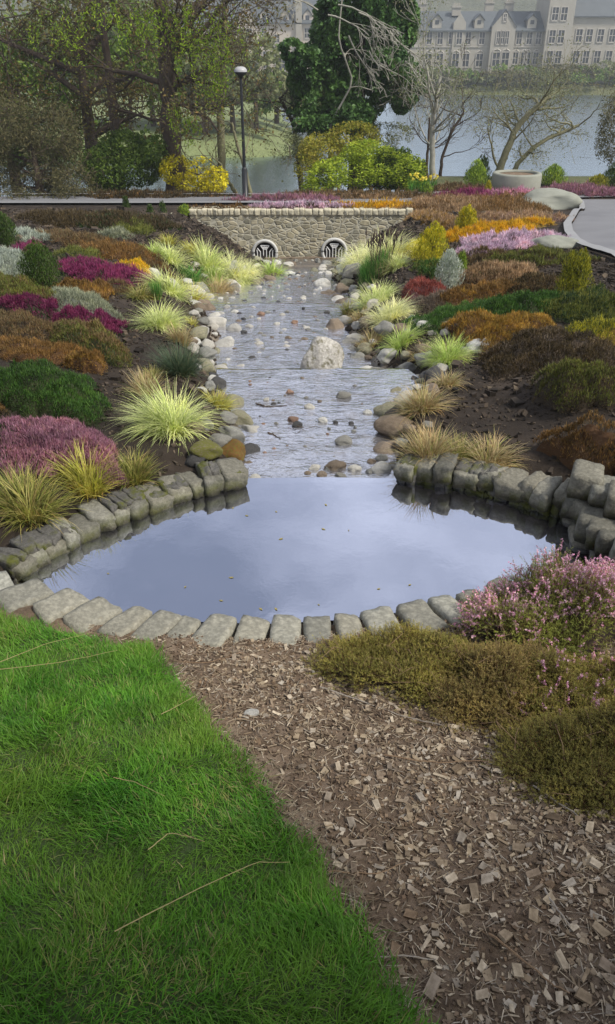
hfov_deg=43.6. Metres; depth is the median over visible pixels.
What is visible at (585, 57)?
window
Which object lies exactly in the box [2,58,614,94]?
bank
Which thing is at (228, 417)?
river stone
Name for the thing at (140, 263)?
heather
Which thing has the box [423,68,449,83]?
tree
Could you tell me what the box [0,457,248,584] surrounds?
pond wall
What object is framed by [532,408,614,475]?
heather
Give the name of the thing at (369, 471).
stream stone
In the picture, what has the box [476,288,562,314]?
heather
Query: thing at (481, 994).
wood chip
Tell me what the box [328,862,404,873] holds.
twig
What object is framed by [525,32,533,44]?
window
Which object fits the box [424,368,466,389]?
ornamental grass
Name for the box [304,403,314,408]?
stream stone
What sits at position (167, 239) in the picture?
ornamental grass
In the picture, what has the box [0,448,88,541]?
ornamental grass
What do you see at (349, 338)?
river stone
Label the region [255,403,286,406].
stick
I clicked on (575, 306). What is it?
heather
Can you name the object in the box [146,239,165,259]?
ornamental grass
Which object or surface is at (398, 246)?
ornamental grass
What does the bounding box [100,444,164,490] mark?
ornamental grass
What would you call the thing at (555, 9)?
window
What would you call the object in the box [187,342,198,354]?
river stone
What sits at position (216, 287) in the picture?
ornamental grass
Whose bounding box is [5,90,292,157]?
river island
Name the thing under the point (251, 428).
river stone
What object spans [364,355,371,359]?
river stone
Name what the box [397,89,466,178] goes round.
slim dark tree
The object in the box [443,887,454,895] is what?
wood chip
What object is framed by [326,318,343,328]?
river stone
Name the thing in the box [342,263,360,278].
river stone
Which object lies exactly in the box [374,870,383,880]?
wood chip
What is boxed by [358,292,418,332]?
ornamental grass
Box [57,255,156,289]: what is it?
heather
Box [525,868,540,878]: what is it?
wood chip
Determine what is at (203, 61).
tree
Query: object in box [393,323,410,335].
river stone
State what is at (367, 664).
heather
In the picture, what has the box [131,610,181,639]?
edging stone
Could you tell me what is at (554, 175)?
round bush
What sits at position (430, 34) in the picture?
window
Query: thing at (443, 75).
tree
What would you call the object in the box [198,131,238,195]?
leaning sapling
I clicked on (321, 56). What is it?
ivy tree
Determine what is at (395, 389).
rock
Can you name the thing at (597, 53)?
window
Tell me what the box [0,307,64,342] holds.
heather
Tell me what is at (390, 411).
river stone
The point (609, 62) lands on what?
tree
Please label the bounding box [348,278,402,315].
ornamental grass
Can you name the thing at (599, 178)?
bush
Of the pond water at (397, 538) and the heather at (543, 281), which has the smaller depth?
the pond water at (397, 538)
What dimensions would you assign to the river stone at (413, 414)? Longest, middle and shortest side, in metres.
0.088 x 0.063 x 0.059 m
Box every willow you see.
[25,0,267,189]
[456,13,599,177]
[493,51,614,170]
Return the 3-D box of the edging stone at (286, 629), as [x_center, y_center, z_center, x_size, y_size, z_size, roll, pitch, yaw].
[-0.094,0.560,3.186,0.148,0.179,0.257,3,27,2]
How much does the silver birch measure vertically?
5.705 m
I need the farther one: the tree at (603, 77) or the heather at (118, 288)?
the tree at (603, 77)
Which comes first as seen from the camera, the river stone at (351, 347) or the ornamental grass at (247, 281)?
the river stone at (351, 347)
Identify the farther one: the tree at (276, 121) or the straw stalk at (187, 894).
the tree at (276, 121)
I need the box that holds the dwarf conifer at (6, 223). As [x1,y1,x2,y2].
[0,212,19,245]
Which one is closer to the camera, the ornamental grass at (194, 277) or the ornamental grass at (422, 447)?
the ornamental grass at (422, 447)
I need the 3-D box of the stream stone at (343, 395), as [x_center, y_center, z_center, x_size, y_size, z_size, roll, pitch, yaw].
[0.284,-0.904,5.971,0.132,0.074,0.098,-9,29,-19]
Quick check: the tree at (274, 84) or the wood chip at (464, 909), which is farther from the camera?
the tree at (274, 84)
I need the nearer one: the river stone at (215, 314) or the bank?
the river stone at (215, 314)
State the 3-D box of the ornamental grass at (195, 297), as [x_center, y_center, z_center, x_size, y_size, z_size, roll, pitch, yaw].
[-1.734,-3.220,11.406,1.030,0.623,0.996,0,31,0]
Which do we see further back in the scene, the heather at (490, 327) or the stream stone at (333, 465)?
the heather at (490, 327)
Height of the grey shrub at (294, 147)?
4.806 m
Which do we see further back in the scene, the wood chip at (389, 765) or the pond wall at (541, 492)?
the pond wall at (541, 492)
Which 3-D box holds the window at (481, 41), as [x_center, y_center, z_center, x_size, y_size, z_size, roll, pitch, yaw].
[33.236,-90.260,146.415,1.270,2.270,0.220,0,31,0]
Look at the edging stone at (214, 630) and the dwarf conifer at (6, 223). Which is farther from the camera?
the dwarf conifer at (6, 223)
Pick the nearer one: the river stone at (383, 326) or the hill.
the river stone at (383, 326)
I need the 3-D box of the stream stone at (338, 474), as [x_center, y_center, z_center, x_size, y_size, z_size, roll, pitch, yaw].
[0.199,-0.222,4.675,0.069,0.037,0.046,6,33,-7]
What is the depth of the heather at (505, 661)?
2.58 m
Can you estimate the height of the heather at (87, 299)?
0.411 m
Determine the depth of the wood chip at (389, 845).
1.98 m
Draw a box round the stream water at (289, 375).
[205,269,418,477]
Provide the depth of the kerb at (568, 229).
12.97 m
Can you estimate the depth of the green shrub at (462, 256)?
9.84 m
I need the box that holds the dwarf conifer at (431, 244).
[412,220,449,261]
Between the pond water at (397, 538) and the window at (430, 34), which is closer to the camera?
the pond water at (397, 538)
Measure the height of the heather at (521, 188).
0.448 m
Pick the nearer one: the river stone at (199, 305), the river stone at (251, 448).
the river stone at (251, 448)
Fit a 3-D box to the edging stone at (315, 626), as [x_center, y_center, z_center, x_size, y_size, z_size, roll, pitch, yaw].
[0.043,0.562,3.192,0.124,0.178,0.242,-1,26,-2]
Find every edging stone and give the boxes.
[0,571,13,589]
[0,578,53,612]
[33,588,89,625]
[63,596,122,632]
[97,606,151,636]
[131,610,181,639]
[166,615,200,637]
[191,614,237,646]
[233,614,269,642]
[269,614,301,644]
[303,616,330,642]
[333,613,362,638]
[359,606,403,637]
[395,599,448,631]
[427,595,470,626]
[455,589,485,608]
[485,577,525,598]
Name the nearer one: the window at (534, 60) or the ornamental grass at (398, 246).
the ornamental grass at (398, 246)
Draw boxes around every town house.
[194,0,352,72]
[398,0,544,72]
[536,0,614,74]
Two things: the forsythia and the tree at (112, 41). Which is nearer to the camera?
the forsythia
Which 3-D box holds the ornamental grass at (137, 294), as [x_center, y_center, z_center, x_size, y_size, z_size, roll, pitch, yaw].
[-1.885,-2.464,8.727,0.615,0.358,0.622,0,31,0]
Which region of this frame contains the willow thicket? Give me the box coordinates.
[0,88,106,199]
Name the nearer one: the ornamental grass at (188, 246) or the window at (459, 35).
the ornamental grass at (188, 246)
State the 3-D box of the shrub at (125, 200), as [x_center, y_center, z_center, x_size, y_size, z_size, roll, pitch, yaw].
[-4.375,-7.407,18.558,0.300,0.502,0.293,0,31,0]
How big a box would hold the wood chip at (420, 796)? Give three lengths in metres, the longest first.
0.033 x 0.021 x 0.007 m
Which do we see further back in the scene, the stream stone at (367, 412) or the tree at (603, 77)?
the tree at (603, 77)
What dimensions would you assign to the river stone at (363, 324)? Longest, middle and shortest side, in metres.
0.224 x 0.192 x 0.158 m
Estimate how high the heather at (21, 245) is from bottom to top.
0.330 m
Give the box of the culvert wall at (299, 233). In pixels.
[171,205,412,258]
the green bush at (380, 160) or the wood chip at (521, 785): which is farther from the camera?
the green bush at (380, 160)
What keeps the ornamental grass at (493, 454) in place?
on the ground at (538, 462)
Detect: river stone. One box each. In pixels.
[150,268,159,275]
[181,278,192,284]
[184,289,191,300]
[186,421,203,434]
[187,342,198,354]
[188,285,205,296]
[189,310,200,317]
[192,302,205,312]
[195,282,209,292]
[197,299,210,303]
[197,317,208,324]
[198,417,213,430]
[199,346,216,359]
[200,338,214,347]
[203,303,215,310]
[205,380,215,390]
[207,321,218,329]
[209,312,220,315]
[212,376,226,389]
[214,364,227,371]
[215,391,226,399]
[220,411,237,424]
[226,323,241,334]
[226,394,243,410]
[229,260,239,273]
[229,283,239,290]
[242,425,261,431]
[243,459,257,471]
[245,443,259,455]
[249,279,260,285]
[252,256,260,260]
[255,265,267,274]
[263,275,275,279]
[284,262,293,265]
[314,278,330,289]
[320,289,336,297]
[321,260,330,264]
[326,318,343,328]
[331,295,343,302]
[334,283,348,292]
[335,297,346,302]
[336,261,347,274]
[340,278,354,286]
[341,333,362,345]
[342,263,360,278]
[343,298,358,305]
[347,345,356,349]
[348,285,358,289]
[349,289,360,296]
[349,302,360,311]
[350,292,359,297]
[350,352,364,360]
[359,314,373,327]
[360,280,371,289]
[361,308,369,315]
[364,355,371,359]
[367,299,379,307]
[373,320,394,336]
[384,405,402,415]
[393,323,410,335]
[395,438,407,447]
[397,362,416,372]
[400,351,409,359]
[403,424,415,432]
[409,410,418,418]
[412,384,423,389]
[414,343,430,352]
[414,352,434,367]
[414,378,424,383]
[416,320,429,327]
[422,421,432,427]
[423,365,445,381]
[425,378,435,384]
[426,383,439,393]
[427,330,436,335]
[437,363,448,370]
[439,329,449,336]
[466,338,488,353]
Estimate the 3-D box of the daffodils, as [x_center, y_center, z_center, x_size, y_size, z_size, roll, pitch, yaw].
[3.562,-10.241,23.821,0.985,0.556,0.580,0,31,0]
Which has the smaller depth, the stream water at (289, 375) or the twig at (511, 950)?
the twig at (511, 950)
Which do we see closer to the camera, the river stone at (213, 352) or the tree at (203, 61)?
the river stone at (213, 352)
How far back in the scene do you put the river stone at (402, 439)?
4.96 m
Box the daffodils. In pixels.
[408,173,437,191]
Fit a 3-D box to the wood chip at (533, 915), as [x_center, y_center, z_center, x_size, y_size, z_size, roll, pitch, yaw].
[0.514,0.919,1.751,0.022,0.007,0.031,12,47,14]
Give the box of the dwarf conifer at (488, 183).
[484,180,492,189]
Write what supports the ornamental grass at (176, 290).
on the ground at (538, 462)
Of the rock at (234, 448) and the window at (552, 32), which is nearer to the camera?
the rock at (234, 448)
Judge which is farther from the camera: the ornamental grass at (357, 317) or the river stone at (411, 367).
the ornamental grass at (357, 317)
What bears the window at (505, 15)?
in the town house at (490, 30)
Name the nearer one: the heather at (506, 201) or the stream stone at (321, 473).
the stream stone at (321, 473)
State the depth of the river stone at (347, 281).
12.39 m
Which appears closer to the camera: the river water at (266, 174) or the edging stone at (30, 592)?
the edging stone at (30, 592)
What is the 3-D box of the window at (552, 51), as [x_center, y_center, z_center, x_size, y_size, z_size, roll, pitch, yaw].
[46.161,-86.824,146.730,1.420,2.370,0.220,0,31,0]
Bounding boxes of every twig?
[179,652,241,662]
[320,686,441,724]
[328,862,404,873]
[374,954,435,959]
[384,754,511,764]
[488,933,569,993]
[533,785,577,815]
[543,888,569,924]
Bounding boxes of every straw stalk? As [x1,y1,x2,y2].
[0,632,91,661]
[0,650,116,669]
[113,777,163,795]
[114,862,283,931]
[148,833,204,849]
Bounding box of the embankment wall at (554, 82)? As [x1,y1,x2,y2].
[12,75,613,82]
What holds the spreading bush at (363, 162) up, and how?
on the ground at (538, 462)
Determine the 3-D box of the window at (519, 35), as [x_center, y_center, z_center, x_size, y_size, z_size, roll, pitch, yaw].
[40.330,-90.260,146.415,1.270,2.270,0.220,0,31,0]
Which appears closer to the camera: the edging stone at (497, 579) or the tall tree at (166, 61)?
the edging stone at (497, 579)
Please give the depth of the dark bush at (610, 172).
23.63 m
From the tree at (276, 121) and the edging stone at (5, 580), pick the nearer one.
the edging stone at (5, 580)
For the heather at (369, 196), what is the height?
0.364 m
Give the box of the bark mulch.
[86,618,614,1023]
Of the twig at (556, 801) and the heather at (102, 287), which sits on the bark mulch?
the twig at (556, 801)
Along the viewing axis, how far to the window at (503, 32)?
145.54 m
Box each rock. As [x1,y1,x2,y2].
[185,454,206,466]
[188,439,222,459]
[190,326,207,341]
[191,358,215,374]
[208,316,226,326]
[209,433,231,447]
[214,338,233,350]
[218,426,244,441]
[222,439,245,461]
[231,410,252,426]
[339,315,352,324]
[351,321,361,329]
[356,342,372,354]
[370,441,395,457]
[373,402,405,415]
[373,414,412,437]
[377,348,397,364]
[385,387,403,396]
[393,390,415,402]
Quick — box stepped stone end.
[559,459,614,565]
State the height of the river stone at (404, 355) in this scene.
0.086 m
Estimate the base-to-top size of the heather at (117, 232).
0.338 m
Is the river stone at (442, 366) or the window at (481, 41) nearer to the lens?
the river stone at (442, 366)
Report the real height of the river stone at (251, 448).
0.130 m
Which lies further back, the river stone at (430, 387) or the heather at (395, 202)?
the heather at (395, 202)
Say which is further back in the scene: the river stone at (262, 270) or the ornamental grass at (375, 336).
the river stone at (262, 270)
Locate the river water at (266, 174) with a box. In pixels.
[0,95,614,195]
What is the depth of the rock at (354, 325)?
8.65 m
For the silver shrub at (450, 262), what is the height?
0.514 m
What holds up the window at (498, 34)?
in the town house at (490, 30)
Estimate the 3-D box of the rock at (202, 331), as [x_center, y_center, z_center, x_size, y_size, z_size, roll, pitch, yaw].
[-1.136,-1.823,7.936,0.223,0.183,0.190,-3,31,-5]
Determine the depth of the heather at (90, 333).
6.50 m
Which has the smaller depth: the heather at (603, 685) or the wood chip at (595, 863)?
the wood chip at (595, 863)
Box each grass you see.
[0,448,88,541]
[37,436,125,502]
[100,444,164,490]
[108,374,232,453]
[114,365,169,396]
[121,280,164,302]
[127,297,194,332]
[133,262,206,302]
[135,335,221,380]
[137,362,164,378]
[144,280,163,299]
[146,236,197,270]
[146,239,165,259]
[157,232,180,244]
[158,320,198,347]
[174,259,212,288]
[175,234,236,278]
[176,239,202,256]
[179,273,220,302]
[185,318,198,326]
[195,262,231,284]
[198,272,244,296]
[198,385,237,410]
[216,247,263,287]
[228,268,261,287]
[243,258,266,276]
[255,256,297,275]
[327,238,384,278]
[331,299,359,314]
[340,227,418,269]
[345,303,372,323]
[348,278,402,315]
[353,327,393,348]
[357,244,393,288]
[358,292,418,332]
[362,228,401,281]
[371,321,427,357]
[375,247,415,277]
[380,375,460,423]
[386,413,479,470]
[406,340,434,361]
[412,332,480,369]
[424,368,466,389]
[432,430,482,459]
[456,429,529,469]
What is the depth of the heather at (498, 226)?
13.95 m
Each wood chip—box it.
[298,764,305,768]
[324,791,331,801]
[335,761,340,770]
[346,817,356,828]
[350,839,365,846]
[350,862,356,873]
[355,747,362,753]
[372,799,380,810]
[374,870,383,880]
[386,841,394,850]
[387,762,391,769]
[390,940,400,958]
[396,728,402,733]
[403,908,417,919]
[415,792,425,801]
[423,972,440,1002]
[434,859,447,866]
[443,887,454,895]
[444,872,457,884]
[451,763,461,772]
[456,830,466,843]
[459,904,469,914]
[469,883,479,900]
[474,988,488,1000]
[481,873,493,885]
[488,812,496,821]
[497,928,512,942]
[507,824,516,830]
[511,962,523,977]
[512,843,525,852]
[519,783,527,789]
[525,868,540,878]
[528,908,537,922]
[542,891,555,905]
[544,812,561,821]
[554,949,570,970]
[561,877,576,886]
[574,987,591,1005]
[585,821,593,834]
[589,857,602,869]
[591,920,611,937]
[597,956,614,972]
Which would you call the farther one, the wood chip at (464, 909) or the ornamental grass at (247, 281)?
the ornamental grass at (247, 281)
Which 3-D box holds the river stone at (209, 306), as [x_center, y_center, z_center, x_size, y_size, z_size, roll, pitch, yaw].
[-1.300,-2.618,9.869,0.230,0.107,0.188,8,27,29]
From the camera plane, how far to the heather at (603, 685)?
2.60 m
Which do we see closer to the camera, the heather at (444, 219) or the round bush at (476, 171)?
the heather at (444, 219)
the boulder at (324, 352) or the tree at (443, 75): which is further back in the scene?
the tree at (443, 75)
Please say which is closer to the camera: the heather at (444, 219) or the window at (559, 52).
the heather at (444, 219)
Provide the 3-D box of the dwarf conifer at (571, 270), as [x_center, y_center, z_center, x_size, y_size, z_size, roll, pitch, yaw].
[2.875,-2.534,8.217,0.435,0.569,0.484,0,31,0]
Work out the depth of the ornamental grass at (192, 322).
8.25 m
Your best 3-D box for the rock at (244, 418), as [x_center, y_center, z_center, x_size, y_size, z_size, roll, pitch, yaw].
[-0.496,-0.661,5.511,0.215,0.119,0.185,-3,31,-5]
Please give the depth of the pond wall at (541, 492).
4.36 m
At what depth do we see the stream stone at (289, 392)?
6.05 m
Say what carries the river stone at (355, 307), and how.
on the ground at (538, 462)
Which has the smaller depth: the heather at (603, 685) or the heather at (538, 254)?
the heather at (603, 685)
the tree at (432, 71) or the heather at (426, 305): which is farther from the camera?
the tree at (432, 71)
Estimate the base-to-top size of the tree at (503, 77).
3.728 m
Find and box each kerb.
[0,191,441,193]
[238,200,442,201]
[564,200,614,255]
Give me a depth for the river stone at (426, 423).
5.01 m
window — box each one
[274,34,279,43]
[275,57,287,71]
[304,27,309,38]
[423,50,431,67]
[426,32,432,44]
[435,50,443,66]
[436,32,443,44]
[447,32,452,44]
[451,50,459,67]
[455,32,462,44]
[462,50,469,67]
[464,32,471,44]
[475,50,483,67]
[478,32,485,44]
[491,49,500,66]
[495,30,501,44]
[500,30,505,44]
[500,49,509,66]
[503,13,507,21]
[504,30,509,44]
[512,49,518,64]
[515,32,522,44]
[519,50,527,64]
[523,50,531,64]
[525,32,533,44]
[531,49,539,64]
[534,32,542,44]
[545,50,553,64]
[547,29,556,43]
[551,6,559,20]
[553,50,562,64]
[556,29,565,43]
[559,6,568,20]
[571,50,580,63]
[574,28,583,42]
[581,50,590,63]
[584,28,593,42]
[592,50,601,63]
[596,28,605,42]
[604,50,613,63]
[607,28,614,42]
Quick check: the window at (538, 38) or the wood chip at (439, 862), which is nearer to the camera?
the wood chip at (439, 862)
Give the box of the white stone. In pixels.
[243,708,258,716]
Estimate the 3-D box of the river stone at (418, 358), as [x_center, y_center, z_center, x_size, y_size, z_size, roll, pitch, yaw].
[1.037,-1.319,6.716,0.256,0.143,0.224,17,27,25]
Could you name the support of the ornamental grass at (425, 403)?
on the ground at (538, 462)
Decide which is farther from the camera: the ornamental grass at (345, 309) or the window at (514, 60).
the window at (514, 60)
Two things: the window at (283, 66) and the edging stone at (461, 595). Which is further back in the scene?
the window at (283, 66)
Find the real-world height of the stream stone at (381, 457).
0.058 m
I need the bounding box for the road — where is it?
[0,194,611,202]
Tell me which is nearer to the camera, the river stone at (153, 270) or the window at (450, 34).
the river stone at (153, 270)
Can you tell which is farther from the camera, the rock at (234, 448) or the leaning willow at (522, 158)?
the leaning willow at (522, 158)
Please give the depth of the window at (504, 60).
147.25 m
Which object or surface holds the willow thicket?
on the ground at (538, 462)
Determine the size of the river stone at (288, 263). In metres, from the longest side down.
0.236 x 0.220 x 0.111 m
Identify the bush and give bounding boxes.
[178,204,189,215]
[293,120,397,188]
[300,138,428,191]
[363,146,425,190]
[420,182,433,193]
[463,159,490,185]
[478,154,491,178]
[541,163,568,184]
[586,172,610,186]
[602,162,614,187]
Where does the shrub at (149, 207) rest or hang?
on the ground at (538, 462)
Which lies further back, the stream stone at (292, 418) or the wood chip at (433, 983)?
the stream stone at (292, 418)
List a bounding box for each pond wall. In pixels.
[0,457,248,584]
[393,452,614,551]
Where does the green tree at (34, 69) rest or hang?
on the ground at (538, 462)
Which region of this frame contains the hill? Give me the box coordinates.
[0,0,536,47]
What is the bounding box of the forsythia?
[153,154,228,192]
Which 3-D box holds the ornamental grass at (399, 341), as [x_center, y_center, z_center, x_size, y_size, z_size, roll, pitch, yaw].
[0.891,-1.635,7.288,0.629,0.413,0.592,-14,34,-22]
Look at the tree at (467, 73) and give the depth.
139.99 m
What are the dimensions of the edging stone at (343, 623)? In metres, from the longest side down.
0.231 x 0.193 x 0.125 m
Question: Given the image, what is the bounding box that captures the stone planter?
[491,169,541,190]
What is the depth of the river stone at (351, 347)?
8.03 m
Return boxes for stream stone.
[249,474,260,477]
[285,389,293,394]
[288,416,298,421]
[292,421,302,426]
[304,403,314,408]
[308,464,320,470]
[317,470,326,476]
[318,417,326,422]
[324,460,345,470]
[334,435,351,446]
[335,472,345,476]
[336,391,351,399]
[347,464,361,472]
[363,409,371,414]
[365,467,372,473]
[367,458,375,463]
[372,461,391,473]
[375,454,387,460]
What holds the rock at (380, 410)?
on the ground at (538, 462)
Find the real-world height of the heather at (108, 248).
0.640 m
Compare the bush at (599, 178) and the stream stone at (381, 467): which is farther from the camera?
the bush at (599, 178)
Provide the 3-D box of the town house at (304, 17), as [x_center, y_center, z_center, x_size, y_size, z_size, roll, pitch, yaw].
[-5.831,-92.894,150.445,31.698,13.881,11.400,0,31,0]
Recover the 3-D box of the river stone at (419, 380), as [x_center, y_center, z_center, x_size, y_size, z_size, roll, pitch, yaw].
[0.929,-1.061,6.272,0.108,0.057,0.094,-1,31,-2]
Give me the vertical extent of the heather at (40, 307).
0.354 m
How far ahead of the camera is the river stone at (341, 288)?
12.21 m
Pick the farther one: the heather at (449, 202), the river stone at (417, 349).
the heather at (449, 202)
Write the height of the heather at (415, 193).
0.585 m
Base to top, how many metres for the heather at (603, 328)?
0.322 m
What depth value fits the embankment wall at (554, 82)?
144.01 m
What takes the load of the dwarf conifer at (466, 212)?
on the ground at (538, 462)
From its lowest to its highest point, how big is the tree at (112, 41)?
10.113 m
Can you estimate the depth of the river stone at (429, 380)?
5.96 m
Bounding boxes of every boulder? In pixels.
[300,336,343,376]
[521,188,582,209]
[531,235,581,249]
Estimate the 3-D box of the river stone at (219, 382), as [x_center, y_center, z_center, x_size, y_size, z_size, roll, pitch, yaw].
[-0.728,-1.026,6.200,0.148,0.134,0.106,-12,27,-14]
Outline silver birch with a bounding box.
[387,0,473,179]
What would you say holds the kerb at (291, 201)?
on the road
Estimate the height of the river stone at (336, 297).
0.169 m
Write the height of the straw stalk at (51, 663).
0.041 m
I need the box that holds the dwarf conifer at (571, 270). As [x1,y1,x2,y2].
[553,246,594,292]
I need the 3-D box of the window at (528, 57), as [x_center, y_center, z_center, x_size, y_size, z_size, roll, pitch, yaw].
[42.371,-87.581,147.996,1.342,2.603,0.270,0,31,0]
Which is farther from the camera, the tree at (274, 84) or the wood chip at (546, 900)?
the tree at (274, 84)
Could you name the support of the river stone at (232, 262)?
on the ground at (538, 462)
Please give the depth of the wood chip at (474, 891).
1.82 m
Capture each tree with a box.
[0,0,132,100]
[0,0,191,192]
[0,0,200,195]
[18,0,301,191]
[39,0,156,96]
[71,0,210,126]
[85,19,279,127]
[138,31,281,134]
[147,0,275,192]
[182,62,290,132]
[224,80,289,128]
[230,63,357,191]
[266,0,475,189]
[274,74,289,123]
[276,0,431,191]
[387,35,498,175]
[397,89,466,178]
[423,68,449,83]
[430,70,471,85]
[431,64,482,85]
[459,71,510,85]
[473,66,541,85]
[492,63,553,85]
[520,68,572,84]
[537,61,597,85]
[568,65,614,85]
[583,55,614,84]
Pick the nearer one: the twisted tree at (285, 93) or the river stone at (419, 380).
the river stone at (419, 380)
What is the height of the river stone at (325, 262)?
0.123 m
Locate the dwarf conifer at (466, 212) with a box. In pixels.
[454,202,478,228]
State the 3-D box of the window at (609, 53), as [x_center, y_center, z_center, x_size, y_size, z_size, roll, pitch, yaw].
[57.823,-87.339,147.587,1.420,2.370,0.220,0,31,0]
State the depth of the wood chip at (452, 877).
1.86 m
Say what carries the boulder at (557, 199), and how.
on the ground at (538, 462)
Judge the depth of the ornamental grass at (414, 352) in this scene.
6.93 m
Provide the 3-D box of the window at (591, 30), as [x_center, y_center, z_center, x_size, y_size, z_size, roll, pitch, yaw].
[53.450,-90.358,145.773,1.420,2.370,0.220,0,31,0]
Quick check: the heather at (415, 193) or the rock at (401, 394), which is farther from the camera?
the heather at (415, 193)
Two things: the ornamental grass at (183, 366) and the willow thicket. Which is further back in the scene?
the willow thicket
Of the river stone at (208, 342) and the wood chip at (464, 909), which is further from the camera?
the river stone at (208, 342)
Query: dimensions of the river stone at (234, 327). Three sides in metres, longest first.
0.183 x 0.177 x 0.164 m
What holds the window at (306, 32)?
in the town house at (304, 17)
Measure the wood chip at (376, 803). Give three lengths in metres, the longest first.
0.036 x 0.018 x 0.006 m
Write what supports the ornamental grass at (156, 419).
on the ground at (538, 462)
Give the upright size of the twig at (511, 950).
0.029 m
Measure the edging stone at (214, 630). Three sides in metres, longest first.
0.251 x 0.185 x 0.153 m
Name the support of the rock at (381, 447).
on the ground at (538, 462)
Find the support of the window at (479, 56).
in the town house at (490, 30)
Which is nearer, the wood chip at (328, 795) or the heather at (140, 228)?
the wood chip at (328, 795)
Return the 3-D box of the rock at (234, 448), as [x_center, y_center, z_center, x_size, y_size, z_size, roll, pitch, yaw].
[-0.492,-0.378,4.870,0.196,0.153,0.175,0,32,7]
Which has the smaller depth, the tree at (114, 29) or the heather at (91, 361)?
the heather at (91, 361)
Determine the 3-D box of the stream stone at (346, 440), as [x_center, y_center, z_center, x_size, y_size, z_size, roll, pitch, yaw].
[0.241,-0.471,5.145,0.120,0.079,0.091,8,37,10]
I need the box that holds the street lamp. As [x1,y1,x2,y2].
[234,66,247,196]
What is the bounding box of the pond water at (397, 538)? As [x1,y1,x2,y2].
[22,477,588,623]
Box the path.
[572,199,614,252]
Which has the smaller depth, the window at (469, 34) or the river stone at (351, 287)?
the river stone at (351, 287)
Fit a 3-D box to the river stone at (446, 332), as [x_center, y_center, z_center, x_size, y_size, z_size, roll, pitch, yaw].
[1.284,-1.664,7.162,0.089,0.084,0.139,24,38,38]
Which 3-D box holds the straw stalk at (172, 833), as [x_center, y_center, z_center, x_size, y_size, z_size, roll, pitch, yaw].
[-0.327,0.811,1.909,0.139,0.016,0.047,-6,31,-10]
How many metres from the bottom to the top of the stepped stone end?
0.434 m
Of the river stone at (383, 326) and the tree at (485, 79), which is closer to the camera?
the river stone at (383, 326)
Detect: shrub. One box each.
[0,245,35,276]
[72,129,169,190]
[120,195,130,207]
[146,203,154,212]
[157,200,166,212]
[261,112,425,187]
[435,248,464,287]
[456,250,468,275]
[584,85,614,165]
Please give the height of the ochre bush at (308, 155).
3.730 m
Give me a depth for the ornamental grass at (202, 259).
12.84 m
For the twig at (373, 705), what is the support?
on the bark mulch
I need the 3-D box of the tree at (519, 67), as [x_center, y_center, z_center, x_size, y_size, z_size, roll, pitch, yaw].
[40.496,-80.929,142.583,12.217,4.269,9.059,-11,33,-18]
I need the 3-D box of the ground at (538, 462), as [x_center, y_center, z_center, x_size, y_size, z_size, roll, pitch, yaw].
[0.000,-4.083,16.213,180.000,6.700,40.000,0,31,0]
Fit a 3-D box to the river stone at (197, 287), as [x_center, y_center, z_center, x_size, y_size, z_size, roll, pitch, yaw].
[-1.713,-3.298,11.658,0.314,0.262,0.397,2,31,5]
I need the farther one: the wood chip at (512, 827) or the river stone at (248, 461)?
the river stone at (248, 461)
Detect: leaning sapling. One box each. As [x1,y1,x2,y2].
[185,68,263,195]
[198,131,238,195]
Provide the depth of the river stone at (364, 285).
11.61 m
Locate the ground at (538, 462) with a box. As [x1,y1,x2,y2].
[0,176,614,1023]
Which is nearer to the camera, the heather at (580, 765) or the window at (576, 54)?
the heather at (580, 765)
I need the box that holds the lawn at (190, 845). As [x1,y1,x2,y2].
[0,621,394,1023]
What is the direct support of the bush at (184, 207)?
on the ground at (538, 462)
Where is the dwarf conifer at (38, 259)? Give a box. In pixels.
[14,238,64,287]
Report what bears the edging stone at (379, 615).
on the ground at (538, 462)
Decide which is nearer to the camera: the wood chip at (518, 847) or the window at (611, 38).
the wood chip at (518, 847)
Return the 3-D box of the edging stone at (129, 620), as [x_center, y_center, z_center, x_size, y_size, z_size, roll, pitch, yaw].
[-0.765,0.524,3.250,0.135,0.184,0.247,17,30,25]
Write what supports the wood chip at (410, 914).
on the ground at (538, 462)
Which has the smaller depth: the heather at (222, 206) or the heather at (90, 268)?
the heather at (90, 268)
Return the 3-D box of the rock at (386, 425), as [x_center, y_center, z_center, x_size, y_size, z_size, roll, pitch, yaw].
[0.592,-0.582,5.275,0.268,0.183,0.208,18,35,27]
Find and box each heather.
[0,270,69,302]
[0,291,136,337]
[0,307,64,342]
[0,333,83,365]
[0,356,117,431]
[0,404,9,418]
[0,413,65,481]
[7,225,52,241]
[10,415,129,490]
[11,237,44,255]
[14,205,92,227]
[35,225,127,248]
[45,316,137,369]
[51,285,127,320]
[52,243,109,260]
[53,275,118,302]
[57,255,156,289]
[61,346,107,374]
[70,234,175,275]
[75,186,236,198]
[76,207,183,231]
[95,224,133,239]
[106,277,133,294]
[109,217,155,235]
[115,257,151,276]
[127,248,167,268]
[176,199,258,212]
[218,189,343,202]
[241,197,359,212]
[278,186,444,198]
[298,189,411,198]
[301,616,489,716]
[324,195,418,208]
[391,296,517,338]
[395,192,480,212]
[398,238,427,258]
[400,207,476,229]
[401,275,445,301]
[401,620,594,736]
[407,288,449,315]
[408,256,462,279]
[432,179,492,191]
[433,185,502,196]
[434,276,537,305]
[436,257,547,283]
[437,305,557,357]
[444,214,555,242]
[449,541,614,662]
[450,187,553,212]
[452,226,571,256]
[457,207,575,223]
[457,243,508,265]
[468,324,614,384]
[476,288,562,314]
[477,695,614,825]
[482,185,533,196]
[484,243,603,266]
[501,632,614,734]
[503,270,583,295]
[526,356,614,418]
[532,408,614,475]
[535,280,614,326]
[541,179,614,198]
[565,314,614,344]

